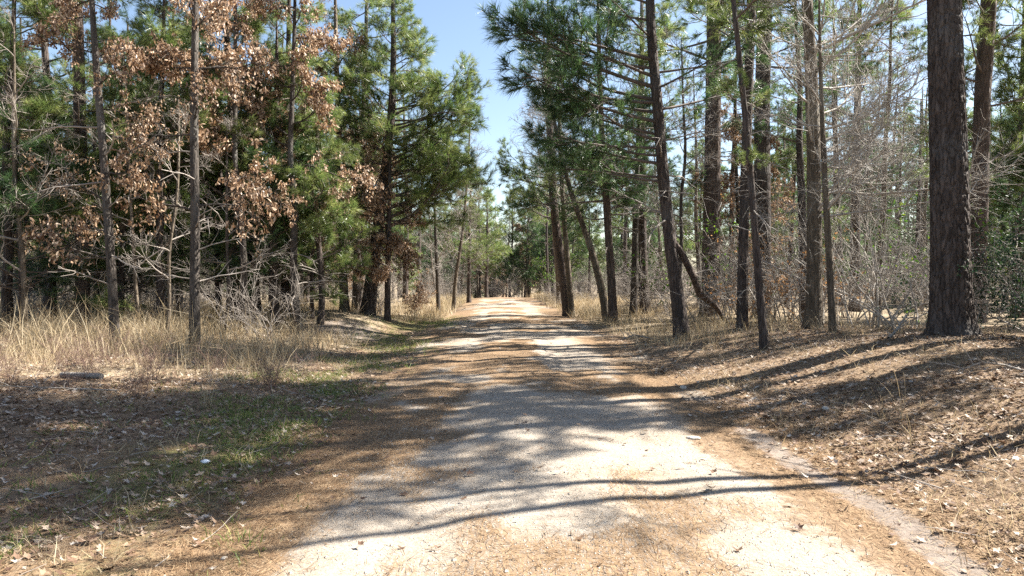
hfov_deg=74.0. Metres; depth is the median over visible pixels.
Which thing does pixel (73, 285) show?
bare shrub
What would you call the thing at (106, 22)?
pine tree
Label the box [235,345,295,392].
bare shrub
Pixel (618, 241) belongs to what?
pine tree
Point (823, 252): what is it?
pine tree
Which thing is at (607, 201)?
pine tree
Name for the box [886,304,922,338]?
dead branch
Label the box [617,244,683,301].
bare shrub
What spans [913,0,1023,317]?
pine tree
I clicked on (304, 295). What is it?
pine tree
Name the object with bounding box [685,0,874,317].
pine tree
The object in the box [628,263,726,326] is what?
bare shrub
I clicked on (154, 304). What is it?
bare shrub
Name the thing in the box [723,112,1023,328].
thicket shrub
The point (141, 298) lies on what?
bare shrub
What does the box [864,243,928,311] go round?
bare shrub
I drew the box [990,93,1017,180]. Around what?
hardwood tree
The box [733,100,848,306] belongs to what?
pine tree
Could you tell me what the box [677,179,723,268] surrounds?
pine tree
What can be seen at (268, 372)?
bare shrub
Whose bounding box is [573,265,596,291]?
bare shrub
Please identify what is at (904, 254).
bare shrub
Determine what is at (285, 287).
pine tree
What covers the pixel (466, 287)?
bare shrub
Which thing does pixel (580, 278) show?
bare shrub
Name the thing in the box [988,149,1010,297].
hardwood tree
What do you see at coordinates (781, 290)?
tan shrub
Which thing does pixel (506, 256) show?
hardwood tree
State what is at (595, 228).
pine tree
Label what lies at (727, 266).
bare shrub
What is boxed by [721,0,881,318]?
pine tree
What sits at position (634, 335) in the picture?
dead branch
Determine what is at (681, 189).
hardwood tree
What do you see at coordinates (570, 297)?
pine tree
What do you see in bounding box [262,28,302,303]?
pine tree
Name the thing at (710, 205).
pine tree
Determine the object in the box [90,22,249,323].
pine tree
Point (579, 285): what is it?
bare shrub
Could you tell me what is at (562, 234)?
pine tree
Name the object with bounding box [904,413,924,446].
grass tuft
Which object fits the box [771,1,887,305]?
pine tree
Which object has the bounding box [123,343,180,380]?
bare shrub
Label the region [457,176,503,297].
pine tree
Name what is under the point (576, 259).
pine tree
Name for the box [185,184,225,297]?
pine tree
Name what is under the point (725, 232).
pine tree
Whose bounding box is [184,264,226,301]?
bare shrub
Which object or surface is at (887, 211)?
pine tree
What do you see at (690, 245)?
pine tree
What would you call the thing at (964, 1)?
pine tree
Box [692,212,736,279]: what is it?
pine tree
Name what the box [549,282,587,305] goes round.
bare shrub
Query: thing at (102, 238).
pine tree
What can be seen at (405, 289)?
pine tree
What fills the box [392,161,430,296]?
pine tree
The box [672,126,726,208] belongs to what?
pine tree
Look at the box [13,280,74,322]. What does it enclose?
bare shrub
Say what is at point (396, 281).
bare shrub
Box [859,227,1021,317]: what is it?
bare shrub
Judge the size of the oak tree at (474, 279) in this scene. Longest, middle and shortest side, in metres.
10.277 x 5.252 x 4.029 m
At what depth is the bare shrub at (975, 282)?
16.75 m
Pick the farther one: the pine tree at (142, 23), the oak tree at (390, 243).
the oak tree at (390, 243)
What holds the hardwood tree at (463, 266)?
on the ground at (494, 322)
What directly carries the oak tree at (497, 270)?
on the ground at (494, 322)
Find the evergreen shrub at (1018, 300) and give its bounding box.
[875,178,1023,335]
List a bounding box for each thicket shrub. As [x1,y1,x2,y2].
[660,146,928,324]
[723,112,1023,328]
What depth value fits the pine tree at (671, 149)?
50.17 m
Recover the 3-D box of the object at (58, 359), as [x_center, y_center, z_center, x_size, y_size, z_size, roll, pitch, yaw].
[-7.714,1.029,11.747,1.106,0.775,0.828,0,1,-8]
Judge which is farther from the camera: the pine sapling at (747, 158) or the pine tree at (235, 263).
the pine tree at (235, 263)
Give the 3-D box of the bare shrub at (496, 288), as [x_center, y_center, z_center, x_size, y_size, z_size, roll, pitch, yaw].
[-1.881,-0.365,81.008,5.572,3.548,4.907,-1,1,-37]
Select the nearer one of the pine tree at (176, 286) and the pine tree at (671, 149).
the pine tree at (176, 286)
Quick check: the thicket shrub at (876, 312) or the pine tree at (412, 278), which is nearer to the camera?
the thicket shrub at (876, 312)
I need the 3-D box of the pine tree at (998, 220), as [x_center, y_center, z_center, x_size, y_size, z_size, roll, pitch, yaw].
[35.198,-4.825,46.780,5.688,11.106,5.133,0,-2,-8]
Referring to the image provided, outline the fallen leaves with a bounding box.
[0,309,1023,575]
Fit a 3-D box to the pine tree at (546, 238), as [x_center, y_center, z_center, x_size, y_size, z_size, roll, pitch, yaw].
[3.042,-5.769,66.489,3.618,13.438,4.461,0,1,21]
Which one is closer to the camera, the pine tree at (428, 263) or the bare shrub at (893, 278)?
the bare shrub at (893, 278)
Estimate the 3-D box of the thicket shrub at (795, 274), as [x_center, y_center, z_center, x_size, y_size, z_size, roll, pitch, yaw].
[7.465,-1.117,17.549,7.206,4.997,6.828,1,1,27]
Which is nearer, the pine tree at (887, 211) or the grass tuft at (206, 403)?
the grass tuft at (206, 403)
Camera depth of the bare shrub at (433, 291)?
49.35 m
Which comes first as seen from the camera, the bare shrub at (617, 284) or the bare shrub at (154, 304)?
the bare shrub at (154, 304)
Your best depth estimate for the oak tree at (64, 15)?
14.88 m
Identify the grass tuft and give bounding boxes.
[193,380,216,409]
[871,364,905,421]
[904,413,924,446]
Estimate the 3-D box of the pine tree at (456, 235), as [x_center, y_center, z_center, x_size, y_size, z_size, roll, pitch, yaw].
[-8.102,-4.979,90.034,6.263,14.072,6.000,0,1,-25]
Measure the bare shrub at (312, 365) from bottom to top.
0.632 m
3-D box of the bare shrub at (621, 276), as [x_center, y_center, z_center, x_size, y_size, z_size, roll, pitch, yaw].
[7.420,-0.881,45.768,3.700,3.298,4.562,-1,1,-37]
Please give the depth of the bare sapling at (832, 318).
14.48 m
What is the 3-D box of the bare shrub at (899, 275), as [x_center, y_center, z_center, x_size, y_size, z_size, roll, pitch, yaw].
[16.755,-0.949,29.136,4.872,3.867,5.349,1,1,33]
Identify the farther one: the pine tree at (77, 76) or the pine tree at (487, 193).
the pine tree at (487, 193)
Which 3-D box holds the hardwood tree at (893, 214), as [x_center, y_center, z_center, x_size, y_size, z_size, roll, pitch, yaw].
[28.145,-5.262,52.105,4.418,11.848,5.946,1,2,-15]
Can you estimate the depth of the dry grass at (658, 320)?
18.40 m
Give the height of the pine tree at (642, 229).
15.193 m
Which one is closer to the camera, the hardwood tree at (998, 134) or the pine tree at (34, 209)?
the pine tree at (34, 209)
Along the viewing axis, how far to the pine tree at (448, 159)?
23.61 m
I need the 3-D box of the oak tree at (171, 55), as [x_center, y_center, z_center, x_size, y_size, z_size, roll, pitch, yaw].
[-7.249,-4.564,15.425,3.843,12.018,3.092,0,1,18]
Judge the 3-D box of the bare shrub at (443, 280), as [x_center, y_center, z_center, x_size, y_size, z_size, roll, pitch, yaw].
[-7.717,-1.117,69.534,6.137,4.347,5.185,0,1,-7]
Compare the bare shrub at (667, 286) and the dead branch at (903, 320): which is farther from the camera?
the bare shrub at (667, 286)
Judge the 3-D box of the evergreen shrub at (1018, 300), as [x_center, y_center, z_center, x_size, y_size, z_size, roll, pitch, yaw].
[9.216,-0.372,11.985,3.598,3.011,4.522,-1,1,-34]
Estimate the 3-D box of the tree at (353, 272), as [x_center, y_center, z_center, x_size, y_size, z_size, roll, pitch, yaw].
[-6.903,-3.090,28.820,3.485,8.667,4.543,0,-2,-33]
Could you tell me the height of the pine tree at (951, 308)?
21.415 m
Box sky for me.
[0,0,1022,281]
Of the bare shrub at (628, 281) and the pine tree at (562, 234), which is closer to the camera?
the bare shrub at (628, 281)
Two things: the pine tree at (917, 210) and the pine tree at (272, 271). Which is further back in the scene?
the pine tree at (917, 210)
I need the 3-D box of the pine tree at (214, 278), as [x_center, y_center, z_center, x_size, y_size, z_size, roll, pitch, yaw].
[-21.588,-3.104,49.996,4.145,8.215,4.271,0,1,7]
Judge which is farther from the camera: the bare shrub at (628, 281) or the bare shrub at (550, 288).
the bare shrub at (550, 288)
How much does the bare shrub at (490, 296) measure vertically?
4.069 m
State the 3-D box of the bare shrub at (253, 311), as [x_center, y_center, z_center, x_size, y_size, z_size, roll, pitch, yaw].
[-6.416,-0.003,17.006,3.838,2.778,3.008,-1,1,-32]
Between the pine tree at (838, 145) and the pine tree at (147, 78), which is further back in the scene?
the pine tree at (838, 145)
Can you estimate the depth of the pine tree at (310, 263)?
21.09 m
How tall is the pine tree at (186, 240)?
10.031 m
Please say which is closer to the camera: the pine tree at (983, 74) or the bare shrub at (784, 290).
the pine tree at (983, 74)
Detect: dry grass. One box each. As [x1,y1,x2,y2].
[0,291,407,393]
[353,289,663,322]
[549,293,993,359]
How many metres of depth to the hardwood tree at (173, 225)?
16.32 m
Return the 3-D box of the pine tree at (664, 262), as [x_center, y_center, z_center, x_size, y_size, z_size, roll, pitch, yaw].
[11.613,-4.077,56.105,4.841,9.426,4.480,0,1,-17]
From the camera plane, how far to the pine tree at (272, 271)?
20.34 m
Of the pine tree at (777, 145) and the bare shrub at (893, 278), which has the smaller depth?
the bare shrub at (893, 278)
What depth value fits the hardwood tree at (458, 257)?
37.90 m
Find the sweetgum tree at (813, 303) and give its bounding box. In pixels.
[711,0,1023,328]
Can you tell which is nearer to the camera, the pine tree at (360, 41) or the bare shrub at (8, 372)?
the bare shrub at (8, 372)
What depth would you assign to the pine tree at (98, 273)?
21.74 m
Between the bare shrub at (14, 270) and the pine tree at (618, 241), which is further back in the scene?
the pine tree at (618, 241)
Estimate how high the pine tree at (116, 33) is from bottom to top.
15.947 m
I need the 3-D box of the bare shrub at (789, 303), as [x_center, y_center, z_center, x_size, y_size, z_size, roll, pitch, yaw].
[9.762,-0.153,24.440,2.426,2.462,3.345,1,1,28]
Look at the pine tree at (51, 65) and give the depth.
33.44 m
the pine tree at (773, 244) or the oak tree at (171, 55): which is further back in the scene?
the pine tree at (773, 244)
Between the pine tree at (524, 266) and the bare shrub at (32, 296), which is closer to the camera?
the bare shrub at (32, 296)
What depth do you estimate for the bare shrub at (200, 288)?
31.93 m
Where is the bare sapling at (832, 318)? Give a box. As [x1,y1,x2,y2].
[754,0,928,332]
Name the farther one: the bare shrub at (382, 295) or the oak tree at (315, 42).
the bare shrub at (382, 295)
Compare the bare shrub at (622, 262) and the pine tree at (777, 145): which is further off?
the pine tree at (777, 145)
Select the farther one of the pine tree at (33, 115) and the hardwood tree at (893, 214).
the hardwood tree at (893, 214)
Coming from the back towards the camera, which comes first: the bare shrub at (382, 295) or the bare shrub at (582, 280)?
the bare shrub at (582, 280)
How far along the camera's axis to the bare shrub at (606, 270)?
55.11 m
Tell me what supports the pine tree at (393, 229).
on the ground at (494, 322)
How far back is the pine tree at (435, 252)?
33.92 m
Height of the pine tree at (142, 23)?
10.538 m
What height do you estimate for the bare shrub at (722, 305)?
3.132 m
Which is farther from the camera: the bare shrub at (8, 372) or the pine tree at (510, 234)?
the pine tree at (510, 234)
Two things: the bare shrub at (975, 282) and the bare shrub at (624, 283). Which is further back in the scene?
the bare shrub at (624, 283)
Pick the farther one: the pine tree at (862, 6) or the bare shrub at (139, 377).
the pine tree at (862, 6)
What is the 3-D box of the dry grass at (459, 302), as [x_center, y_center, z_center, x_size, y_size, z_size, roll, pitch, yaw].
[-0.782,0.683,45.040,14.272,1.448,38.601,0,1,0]
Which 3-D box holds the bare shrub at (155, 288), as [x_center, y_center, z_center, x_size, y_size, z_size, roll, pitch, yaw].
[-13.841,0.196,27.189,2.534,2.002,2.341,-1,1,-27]
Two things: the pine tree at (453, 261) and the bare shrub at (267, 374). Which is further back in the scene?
the pine tree at (453, 261)
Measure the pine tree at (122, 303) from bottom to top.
8.288 m
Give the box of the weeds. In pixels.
[0,321,1023,575]
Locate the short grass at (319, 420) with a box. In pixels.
[0,313,467,575]
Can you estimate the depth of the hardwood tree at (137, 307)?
17.42 m
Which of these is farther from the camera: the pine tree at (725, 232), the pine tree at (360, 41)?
the pine tree at (725, 232)
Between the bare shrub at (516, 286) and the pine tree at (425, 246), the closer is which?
the bare shrub at (516, 286)
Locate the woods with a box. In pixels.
[0,87,1015,298]
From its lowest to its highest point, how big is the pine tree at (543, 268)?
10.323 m
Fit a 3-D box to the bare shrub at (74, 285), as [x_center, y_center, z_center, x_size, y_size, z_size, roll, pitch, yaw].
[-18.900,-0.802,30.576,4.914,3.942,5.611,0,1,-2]
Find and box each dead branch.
[0,373,119,390]
[620,329,652,339]
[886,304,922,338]
[928,345,1023,370]
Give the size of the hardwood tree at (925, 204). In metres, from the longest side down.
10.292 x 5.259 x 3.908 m
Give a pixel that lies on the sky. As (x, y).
(457, 24)
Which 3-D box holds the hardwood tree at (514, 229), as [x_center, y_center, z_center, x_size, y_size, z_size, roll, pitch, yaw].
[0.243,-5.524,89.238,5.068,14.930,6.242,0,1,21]
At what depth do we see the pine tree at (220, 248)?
20.08 m
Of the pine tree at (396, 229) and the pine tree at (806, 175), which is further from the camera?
the pine tree at (806, 175)
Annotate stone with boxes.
[686,436,700,439]
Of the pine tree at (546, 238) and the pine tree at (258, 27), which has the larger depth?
the pine tree at (546, 238)
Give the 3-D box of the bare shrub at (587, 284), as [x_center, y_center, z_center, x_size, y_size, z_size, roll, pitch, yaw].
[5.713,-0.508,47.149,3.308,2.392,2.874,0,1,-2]
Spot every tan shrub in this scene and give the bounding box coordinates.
[400,268,437,316]
[701,194,873,323]
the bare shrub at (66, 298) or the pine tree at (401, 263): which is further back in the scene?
the pine tree at (401, 263)
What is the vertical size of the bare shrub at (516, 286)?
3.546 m
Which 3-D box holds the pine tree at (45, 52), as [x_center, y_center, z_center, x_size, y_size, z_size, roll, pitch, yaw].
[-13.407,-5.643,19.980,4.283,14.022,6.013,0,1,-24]
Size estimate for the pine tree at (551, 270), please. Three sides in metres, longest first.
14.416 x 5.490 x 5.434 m
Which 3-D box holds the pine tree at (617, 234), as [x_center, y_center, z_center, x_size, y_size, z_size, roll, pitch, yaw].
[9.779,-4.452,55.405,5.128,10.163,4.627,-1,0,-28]
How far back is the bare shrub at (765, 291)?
21.31 m
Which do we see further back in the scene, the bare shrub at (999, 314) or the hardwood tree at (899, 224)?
the hardwood tree at (899, 224)
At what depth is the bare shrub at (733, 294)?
28.19 m
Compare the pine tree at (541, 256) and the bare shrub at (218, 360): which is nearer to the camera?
the bare shrub at (218, 360)
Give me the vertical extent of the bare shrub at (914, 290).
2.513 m
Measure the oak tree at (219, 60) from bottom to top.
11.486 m
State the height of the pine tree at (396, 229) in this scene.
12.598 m
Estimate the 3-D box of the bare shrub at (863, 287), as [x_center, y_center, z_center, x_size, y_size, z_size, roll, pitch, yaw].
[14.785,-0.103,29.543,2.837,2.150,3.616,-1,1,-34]
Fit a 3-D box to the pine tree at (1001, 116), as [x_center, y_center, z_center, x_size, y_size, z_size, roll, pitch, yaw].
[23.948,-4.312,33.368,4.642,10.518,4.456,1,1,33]
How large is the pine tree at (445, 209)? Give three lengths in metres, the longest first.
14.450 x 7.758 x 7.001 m
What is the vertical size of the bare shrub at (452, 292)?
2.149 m
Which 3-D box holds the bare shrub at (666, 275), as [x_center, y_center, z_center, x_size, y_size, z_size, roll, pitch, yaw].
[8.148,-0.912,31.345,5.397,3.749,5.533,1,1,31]
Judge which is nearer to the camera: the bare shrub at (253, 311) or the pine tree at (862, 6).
the bare shrub at (253, 311)
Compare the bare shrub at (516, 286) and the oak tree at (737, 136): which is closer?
the oak tree at (737, 136)
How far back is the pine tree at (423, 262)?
76.42 m
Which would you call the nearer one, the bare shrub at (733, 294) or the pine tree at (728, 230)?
the bare shrub at (733, 294)
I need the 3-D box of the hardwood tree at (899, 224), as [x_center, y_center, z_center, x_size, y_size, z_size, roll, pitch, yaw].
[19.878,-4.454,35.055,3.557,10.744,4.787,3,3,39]
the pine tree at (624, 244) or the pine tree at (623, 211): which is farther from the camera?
the pine tree at (623, 211)
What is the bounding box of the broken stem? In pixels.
[676,241,731,324]
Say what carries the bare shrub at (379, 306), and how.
on the ground at (494, 322)
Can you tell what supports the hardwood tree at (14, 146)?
on the ground at (494, 322)
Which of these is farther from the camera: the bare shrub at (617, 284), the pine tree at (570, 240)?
the pine tree at (570, 240)
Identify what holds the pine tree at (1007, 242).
on the ground at (494, 322)
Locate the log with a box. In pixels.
[59,372,103,378]
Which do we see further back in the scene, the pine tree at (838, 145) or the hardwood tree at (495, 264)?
the hardwood tree at (495, 264)
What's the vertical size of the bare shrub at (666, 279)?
3.865 m
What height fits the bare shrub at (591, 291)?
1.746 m
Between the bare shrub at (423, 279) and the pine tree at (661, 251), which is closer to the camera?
the pine tree at (661, 251)
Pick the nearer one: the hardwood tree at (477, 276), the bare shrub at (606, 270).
the bare shrub at (606, 270)
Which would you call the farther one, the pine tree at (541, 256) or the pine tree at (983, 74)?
the pine tree at (541, 256)
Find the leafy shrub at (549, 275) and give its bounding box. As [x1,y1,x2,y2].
[532,250,587,289]
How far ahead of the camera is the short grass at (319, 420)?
7.80 m
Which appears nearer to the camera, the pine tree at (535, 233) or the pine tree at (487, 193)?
the pine tree at (487, 193)
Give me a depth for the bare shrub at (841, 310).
23.66 m
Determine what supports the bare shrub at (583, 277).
on the ground at (494, 322)
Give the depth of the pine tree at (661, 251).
60.70 m
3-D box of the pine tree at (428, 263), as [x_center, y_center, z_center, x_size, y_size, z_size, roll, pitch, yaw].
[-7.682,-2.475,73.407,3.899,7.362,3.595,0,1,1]
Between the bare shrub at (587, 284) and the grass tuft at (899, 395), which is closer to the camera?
the grass tuft at (899, 395)
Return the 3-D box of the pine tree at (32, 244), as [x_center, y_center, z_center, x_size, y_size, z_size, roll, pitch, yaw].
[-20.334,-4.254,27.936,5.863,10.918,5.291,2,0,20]
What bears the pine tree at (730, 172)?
on the ground at (494, 322)
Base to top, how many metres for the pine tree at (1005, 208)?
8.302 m
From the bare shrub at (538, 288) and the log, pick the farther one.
the bare shrub at (538, 288)
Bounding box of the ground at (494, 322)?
[0,282,1023,575]
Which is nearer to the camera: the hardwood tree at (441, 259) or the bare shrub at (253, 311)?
the bare shrub at (253, 311)
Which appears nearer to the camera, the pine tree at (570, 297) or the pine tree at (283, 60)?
the pine tree at (283, 60)
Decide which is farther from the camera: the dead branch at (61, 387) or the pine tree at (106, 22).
the pine tree at (106, 22)
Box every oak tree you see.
[2,93,101,293]
[8,0,201,348]
[114,0,281,347]
[171,0,266,333]
[215,0,383,332]
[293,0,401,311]
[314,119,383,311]
[348,128,425,321]
[460,233,490,295]
[482,226,508,296]
[513,215,544,297]
[690,66,796,310]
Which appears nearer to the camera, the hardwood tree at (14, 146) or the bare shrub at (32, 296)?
the hardwood tree at (14, 146)
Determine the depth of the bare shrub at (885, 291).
31.01 m
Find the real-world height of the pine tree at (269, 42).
11.043 m
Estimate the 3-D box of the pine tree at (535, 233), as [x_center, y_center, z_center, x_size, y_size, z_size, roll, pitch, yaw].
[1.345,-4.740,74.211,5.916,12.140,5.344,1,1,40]
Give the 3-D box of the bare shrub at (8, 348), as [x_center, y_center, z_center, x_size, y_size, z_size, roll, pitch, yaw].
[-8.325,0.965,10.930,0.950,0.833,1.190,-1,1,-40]
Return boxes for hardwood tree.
[0,3,92,336]
[54,70,202,328]
[114,97,229,331]
[186,113,292,330]
[262,142,270,299]
[336,104,386,257]
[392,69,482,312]
[421,211,449,292]
[432,97,494,309]
[442,231,465,293]
[446,218,483,296]
[451,224,488,297]
[488,205,508,291]
[501,194,524,274]
[504,221,519,296]
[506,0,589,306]
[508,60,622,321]
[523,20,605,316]
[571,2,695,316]
[619,26,739,277]
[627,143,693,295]
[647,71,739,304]
[787,1,927,317]
[861,97,924,303]
[861,142,914,258]
[887,88,997,306]
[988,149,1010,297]
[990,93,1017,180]
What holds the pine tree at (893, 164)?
on the ground at (494, 322)
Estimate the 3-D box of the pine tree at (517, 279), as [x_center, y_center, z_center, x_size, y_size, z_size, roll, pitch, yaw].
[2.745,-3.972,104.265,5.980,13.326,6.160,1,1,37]
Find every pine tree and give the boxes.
[0,0,125,335]
[0,1,58,251]
[0,1,118,327]
[0,43,105,332]
[0,51,165,317]
[0,56,70,306]
[1,13,60,269]
[6,0,172,327]
[41,49,189,329]
[61,0,240,331]
[64,4,263,317]
[72,0,166,296]
[87,25,168,300]
[89,53,185,301]
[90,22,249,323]
[141,0,295,330]
[147,35,288,324]
[154,185,225,287]
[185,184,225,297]
[187,235,226,299]
[188,112,307,292]
[200,4,315,314]
[202,0,345,325]
[204,0,344,318]
[209,62,334,325]
[216,11,324,326]
[261,75,379,324]
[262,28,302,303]
[264,106,357,318]
[268,46,363,301]
[310,0,497,315]
[317,0,408,311]
[322,71,415,300]
[346,141,416,304]
[383,87,433,302]
[383,197,422,297]
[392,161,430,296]
[393,179,413,297]
[411,215,443,284]
[411,228,429,279]
[415,224,453,286]
[424,232,454,293]
[426,198,463,294]
[437,166,510,302]
[441,200,476,278]
[446,224,476,290]
[456,202,512,297]
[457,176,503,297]
[463,204,490,285]
[472,250,503,294]
[475,0,777,339]
[489,183,531,297]
[492,0,605,315]
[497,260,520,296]
[499,192,549,297]
[508,0,705,322]
[511,224,533,296]
[512,227,542,294]
[523,212,552,291]
[526,153,576,295]
[526,175,556,293]
[531,215,573,285]
[545,178,582,280]
[549,196,595,280]
[567,182,605,291]
[568,230,598,281]
[572,211,605,292]
[595,120,658,295]
[596,184,665,288]
[602,197,663,280]
[610,129,647,266]
[615,0,702,313]
[617,0,799,316]
[629,185,679,283]
[647,123,693,293]
[647,213,685,280]
[669,0,804,330]
[671,139,726,297]
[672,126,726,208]
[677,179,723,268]
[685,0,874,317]
[688,52,776,303]
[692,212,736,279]
[720,191,750,286]
[720,211,736,282]
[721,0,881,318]
[728,187,794,298]
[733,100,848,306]
[770,0,922,311]
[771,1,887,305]
[772,126,787,181]
[788,85,844,291]
[795,73,881,281]
[806,169,870,283]
[824,89,907,298]
[861,87,924,286]
[870,0,1023,322]
[895,100,928,290]
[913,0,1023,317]
[923,0,982,336]
[926,0,1004,9]
[969,94,1016,305]
[987,67,1023,287]
[989,144,1012,253]
[995,212,1011,279]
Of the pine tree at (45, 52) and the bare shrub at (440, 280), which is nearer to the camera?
the pine tree at (45, 52)
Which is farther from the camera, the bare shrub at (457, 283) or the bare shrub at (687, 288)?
the bare shrub at (457, 283)
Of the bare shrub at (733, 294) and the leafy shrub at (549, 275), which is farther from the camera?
the leafy shrub at (549, 275)
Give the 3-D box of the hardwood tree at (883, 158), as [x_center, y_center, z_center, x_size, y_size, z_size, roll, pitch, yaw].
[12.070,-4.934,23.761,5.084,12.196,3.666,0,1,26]
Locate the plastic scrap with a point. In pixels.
(204, 461)
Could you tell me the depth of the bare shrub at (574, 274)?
70.26 m
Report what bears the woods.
on the ground at (494, 322)
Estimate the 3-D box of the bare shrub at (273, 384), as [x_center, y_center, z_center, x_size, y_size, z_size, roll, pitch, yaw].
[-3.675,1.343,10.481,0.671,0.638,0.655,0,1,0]
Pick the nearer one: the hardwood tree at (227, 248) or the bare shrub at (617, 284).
the hardwood tree at (227, 248)
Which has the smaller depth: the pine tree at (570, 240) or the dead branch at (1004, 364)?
the dead branch at (1004, 364)
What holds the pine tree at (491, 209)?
on the ground at (494, 322)
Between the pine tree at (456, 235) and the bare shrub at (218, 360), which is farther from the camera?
the pine tree at (456, 235)
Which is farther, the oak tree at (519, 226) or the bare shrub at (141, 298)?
the oak tree at (519, 226)
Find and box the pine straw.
[0,336,1023,575]
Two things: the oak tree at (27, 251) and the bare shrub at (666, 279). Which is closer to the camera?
the bare shrub at (666, 279)
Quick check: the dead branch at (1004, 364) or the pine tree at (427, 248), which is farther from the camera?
the pine tree at (427, 248)
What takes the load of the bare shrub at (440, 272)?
on the ground at (494, 322)
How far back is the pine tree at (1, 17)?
25.26 m
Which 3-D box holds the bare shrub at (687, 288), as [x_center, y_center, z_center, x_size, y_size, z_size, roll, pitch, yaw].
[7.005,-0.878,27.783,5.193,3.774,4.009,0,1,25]
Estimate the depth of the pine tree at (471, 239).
102.36 m
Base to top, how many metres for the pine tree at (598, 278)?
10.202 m
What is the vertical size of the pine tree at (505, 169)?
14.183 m
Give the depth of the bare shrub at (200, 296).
24.84 m
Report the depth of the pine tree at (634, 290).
26.87 m
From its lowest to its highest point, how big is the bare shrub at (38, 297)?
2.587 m
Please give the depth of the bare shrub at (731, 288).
21.72 m
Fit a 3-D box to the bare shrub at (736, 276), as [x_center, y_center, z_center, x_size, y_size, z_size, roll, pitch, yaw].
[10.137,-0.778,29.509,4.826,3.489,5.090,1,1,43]
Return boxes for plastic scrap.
[200,459,209,463]
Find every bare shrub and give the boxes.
[0,240,64,306]
[0,247,72,323]
[0,278,68,314]
[0,326,29,370]
[0,331,22,370]
[0,351,39,385]
[1,236,179,320]
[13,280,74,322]
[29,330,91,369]
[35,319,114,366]
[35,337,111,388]
[36,240,126,307]
[38,268,131,306]
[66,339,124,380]
[67,239,221,314]
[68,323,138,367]
[71,271,155,316]
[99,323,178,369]
[108,357,167,394]
[121,256,231,329]
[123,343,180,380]
[130,264,226,306]
[138,274,200,308]
[148,268,226,314]
[173,233,333,339]
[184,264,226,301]
[190,334,233,373]
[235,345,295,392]
[252,356,292,390]
[253,356,289,384]
[261,265,326,301]
[289,341,325,375]
[349,251,424,315]
[349,276,401,311]
[377,262,415,300]
[395,265,448,296]
[414,244,471,298]
[414,263,461,293]
[419,280,442,299]
[421,259,461,292]
[435,276,474,300]
[444,269,472,293]
[451,277,483,296]
[464,275,498,297]
[474,270,518,297]
[481,273,507,297]
[488,268,524,297]
[501,262,541,297]
[531,253,593,291]
[531,281,550,293]
[536,274,578,298]
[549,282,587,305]
[570,262,594,292]
[572,238,683,311]
[572,277,590,296]
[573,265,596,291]
[573,265,604,296]
[573,267,604,293]
[575,276,606,301]
[582,232,663,308]
[585,230,665,296]
[590,251,654,296]
[591,265,630,300]
[597,251,627,288]
[617,232,733,301]
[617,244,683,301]
[623,205,751,320]
[623,220,729,311]
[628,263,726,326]
[650,236,749,310]
[651,263,690,307]
[653,220,804,318]
[683,252,765,320]
[687,268,752,310]
[693,244,796,304]
[716,242,850,320]
[748,254,844,303]
[750,258,798,316]
[783,247,905,317]
[823,266,897,306]
[824,230,926,307]
[836,187,1023,327]
[839,252,909,306]
[842,225,929,308]
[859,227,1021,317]
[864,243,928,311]
[872,217,1022,326]
[892,260,928,309]
[986,232,1023,317]
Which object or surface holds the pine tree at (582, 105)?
on the ground at (494, 322)
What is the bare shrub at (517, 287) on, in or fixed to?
on the ground at (494, 322)
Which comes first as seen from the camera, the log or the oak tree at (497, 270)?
the log
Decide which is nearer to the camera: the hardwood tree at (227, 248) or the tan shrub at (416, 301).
the hardwood tree at (227, 248)
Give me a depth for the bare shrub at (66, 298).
21.84 m
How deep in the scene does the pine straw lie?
5.44 m
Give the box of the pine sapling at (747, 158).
[696,0,813,349]
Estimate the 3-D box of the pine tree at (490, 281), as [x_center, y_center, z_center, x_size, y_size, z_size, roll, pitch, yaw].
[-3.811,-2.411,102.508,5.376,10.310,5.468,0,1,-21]
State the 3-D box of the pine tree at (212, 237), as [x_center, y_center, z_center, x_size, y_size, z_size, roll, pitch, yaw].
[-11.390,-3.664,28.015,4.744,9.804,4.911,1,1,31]
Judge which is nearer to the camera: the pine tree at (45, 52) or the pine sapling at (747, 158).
the pine sapling at (747, 158)
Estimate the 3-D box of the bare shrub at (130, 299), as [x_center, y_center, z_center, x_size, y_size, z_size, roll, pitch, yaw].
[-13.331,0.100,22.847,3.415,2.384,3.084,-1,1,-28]
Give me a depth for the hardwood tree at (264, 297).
49.74 m
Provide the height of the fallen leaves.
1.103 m
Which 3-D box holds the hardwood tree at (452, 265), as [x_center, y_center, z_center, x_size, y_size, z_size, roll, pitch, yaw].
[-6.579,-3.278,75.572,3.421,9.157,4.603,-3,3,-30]
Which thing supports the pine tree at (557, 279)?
on the ground at (494, 322)
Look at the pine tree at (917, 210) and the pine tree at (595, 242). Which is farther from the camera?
the pine tree at (595, 242)

